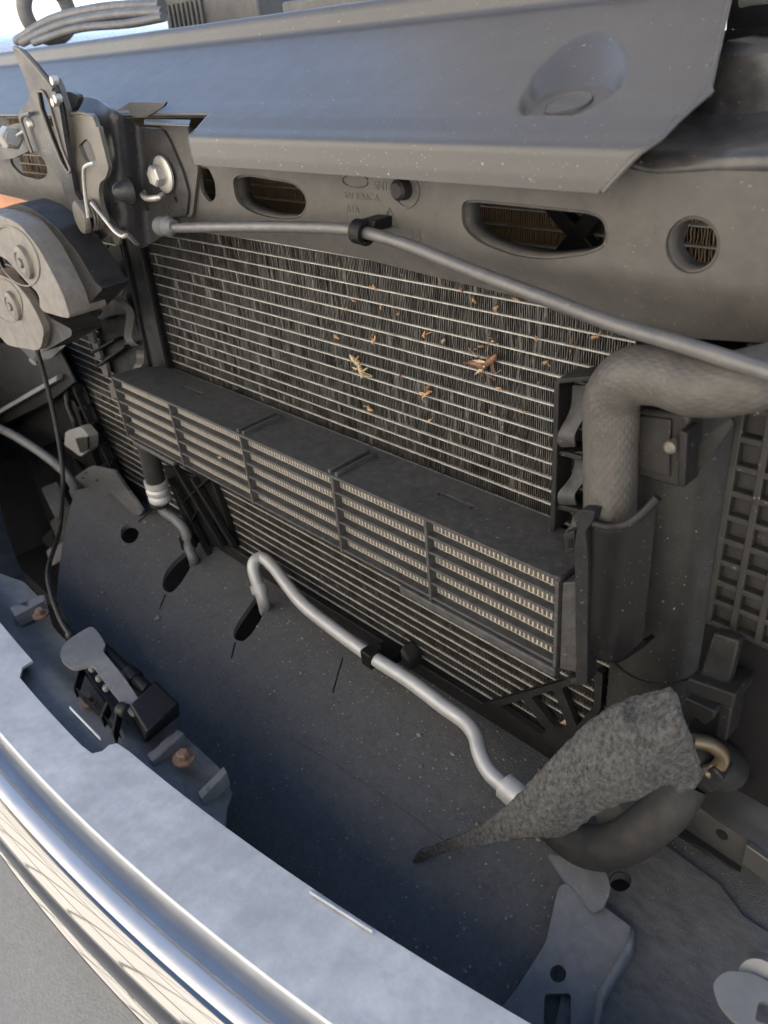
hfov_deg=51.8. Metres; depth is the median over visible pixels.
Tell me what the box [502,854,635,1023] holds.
stamped bracket
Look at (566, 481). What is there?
spring clip
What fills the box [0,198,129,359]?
snail horn
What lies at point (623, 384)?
coolant hose
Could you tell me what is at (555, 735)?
corner gusset
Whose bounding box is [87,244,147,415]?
side seal
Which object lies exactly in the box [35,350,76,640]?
sensor wire
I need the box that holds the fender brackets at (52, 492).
[42,482,70,565]
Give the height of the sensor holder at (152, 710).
0.036 m
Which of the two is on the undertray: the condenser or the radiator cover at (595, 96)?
the condenser
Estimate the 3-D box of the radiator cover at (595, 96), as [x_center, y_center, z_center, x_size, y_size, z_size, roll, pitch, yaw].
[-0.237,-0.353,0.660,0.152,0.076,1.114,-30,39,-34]
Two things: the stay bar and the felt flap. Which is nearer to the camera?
the felt flap
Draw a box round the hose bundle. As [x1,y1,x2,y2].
[12,0,167,46]
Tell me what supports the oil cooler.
attached to the condenser
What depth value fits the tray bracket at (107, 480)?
0.90 m
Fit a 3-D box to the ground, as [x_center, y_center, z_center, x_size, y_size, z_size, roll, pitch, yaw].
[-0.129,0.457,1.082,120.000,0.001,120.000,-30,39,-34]
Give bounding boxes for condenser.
[3,233,635,758]
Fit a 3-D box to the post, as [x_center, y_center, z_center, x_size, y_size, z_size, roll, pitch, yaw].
[-0.195,-0.089,0.744,0.014,0.343,0.130,-30,39,-34]
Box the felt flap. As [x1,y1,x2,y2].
[412,687,703,862]
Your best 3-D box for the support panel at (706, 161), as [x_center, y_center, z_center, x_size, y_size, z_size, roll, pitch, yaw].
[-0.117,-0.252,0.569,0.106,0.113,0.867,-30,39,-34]
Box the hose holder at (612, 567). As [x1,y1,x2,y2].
[564,494,661,685]
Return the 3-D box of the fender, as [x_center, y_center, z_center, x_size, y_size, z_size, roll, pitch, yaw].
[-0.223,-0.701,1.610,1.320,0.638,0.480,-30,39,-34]
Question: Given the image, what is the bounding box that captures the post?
[121,238,239,555]
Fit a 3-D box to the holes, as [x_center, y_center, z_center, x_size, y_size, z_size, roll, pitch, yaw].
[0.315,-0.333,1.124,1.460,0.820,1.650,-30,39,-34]
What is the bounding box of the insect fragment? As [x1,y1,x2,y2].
[591,331,601,339]
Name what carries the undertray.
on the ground
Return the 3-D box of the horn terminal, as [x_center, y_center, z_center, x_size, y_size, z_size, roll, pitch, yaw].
[-0.370,-0.162,0.839,0.010,0.012,0.011,14,37,29]
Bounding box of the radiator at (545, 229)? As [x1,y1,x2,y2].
[6,27,767,350]
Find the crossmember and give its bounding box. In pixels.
[678,782,767,883]
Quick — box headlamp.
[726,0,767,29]
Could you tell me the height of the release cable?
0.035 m
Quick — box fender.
[0,0,168,172]
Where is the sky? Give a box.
[0,0,115,33]
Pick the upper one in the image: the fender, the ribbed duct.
the fender
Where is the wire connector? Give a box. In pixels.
[64,388,97,455]
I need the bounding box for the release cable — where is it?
[152,214,767,381]
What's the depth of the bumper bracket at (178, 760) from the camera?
0.57 m
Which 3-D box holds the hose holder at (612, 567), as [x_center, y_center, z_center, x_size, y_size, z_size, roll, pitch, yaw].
[0.105,0.037,0.377,0.047,0.120,0.019,19,39,35]
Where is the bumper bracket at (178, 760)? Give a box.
[0,574,232,826]
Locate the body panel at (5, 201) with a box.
[0,194,26,207]
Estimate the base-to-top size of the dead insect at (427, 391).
0.013 m
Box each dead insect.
[349,354,371,377]
[370,333,377,345]
[419,385,432,401]
[463,340,500,379]
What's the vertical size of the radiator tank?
0.340 m
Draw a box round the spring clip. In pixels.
[550,365,597,532]
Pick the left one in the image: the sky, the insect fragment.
the sky
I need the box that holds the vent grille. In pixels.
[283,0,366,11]
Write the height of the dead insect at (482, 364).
0.024 m
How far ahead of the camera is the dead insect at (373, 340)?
0.50 m
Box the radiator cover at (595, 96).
[0,0,731,193]
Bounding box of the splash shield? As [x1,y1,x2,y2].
[556,846,767,1023]
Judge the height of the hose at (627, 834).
0.141 m
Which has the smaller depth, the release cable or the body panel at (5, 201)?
the release cable
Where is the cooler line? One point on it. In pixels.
(157, 488)
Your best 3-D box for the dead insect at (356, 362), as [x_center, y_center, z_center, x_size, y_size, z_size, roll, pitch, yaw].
[-0.015,-0.095,0.518,0.004,0.016,0.021,-30,39,-34]
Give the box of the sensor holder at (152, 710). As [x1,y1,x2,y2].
[60,627,179,742]
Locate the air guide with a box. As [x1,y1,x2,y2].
[0,256,128,555]
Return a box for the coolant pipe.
[247,552,526,804]
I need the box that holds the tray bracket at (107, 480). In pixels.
[75,465,144,515]
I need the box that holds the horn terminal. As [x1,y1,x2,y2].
[29,354,37,364]
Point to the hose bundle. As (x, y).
(115, 15)
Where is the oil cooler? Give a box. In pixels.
[111,367,575,676]
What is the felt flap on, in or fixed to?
hanging from the hose at (627, 834)
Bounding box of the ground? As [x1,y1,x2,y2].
[0,24,726,1023]
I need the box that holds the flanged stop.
[713,951,767,1023]
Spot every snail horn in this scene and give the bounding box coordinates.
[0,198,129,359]
[0,267,101,350]
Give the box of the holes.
[16,528,629,891]
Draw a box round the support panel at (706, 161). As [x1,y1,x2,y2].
[0,35,767,342]
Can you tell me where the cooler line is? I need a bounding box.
[137,446,198,566]
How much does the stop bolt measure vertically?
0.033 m
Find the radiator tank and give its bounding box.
[606,340,735,726]
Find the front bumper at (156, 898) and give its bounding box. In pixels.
[0,508,529,1023]
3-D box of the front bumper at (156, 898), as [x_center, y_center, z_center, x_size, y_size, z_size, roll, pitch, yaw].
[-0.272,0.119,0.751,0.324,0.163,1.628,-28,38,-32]
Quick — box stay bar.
[0,424,80,499]
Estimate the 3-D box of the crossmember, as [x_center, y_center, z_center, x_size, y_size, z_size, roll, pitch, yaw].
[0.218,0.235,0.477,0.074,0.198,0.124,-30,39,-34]
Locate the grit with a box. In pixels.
[55,518,767,988]
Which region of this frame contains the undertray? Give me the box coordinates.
[30,487,767,1023]
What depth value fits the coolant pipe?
0.60 m
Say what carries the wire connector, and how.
attached to the condenser
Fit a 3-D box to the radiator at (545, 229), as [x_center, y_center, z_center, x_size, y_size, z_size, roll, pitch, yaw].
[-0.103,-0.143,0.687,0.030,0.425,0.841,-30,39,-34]
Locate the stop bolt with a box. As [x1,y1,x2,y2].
[0,123,29,159]
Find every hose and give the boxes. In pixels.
[542,727,749,871]
[582,342,767,522]
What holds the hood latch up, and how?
attached to the support panel at (706, 161)
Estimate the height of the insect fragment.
0.006 m
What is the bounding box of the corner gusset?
[482,666,606,750]
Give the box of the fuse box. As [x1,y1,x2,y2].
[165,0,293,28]
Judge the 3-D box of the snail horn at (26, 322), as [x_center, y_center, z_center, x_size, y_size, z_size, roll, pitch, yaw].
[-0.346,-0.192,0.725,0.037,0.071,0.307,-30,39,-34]
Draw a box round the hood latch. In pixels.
[12,46,199,247]
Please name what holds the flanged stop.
on the splash shield
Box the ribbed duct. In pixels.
[681,343,767,806]
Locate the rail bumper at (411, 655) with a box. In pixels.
[401,641,421,669]
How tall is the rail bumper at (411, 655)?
0.018 m

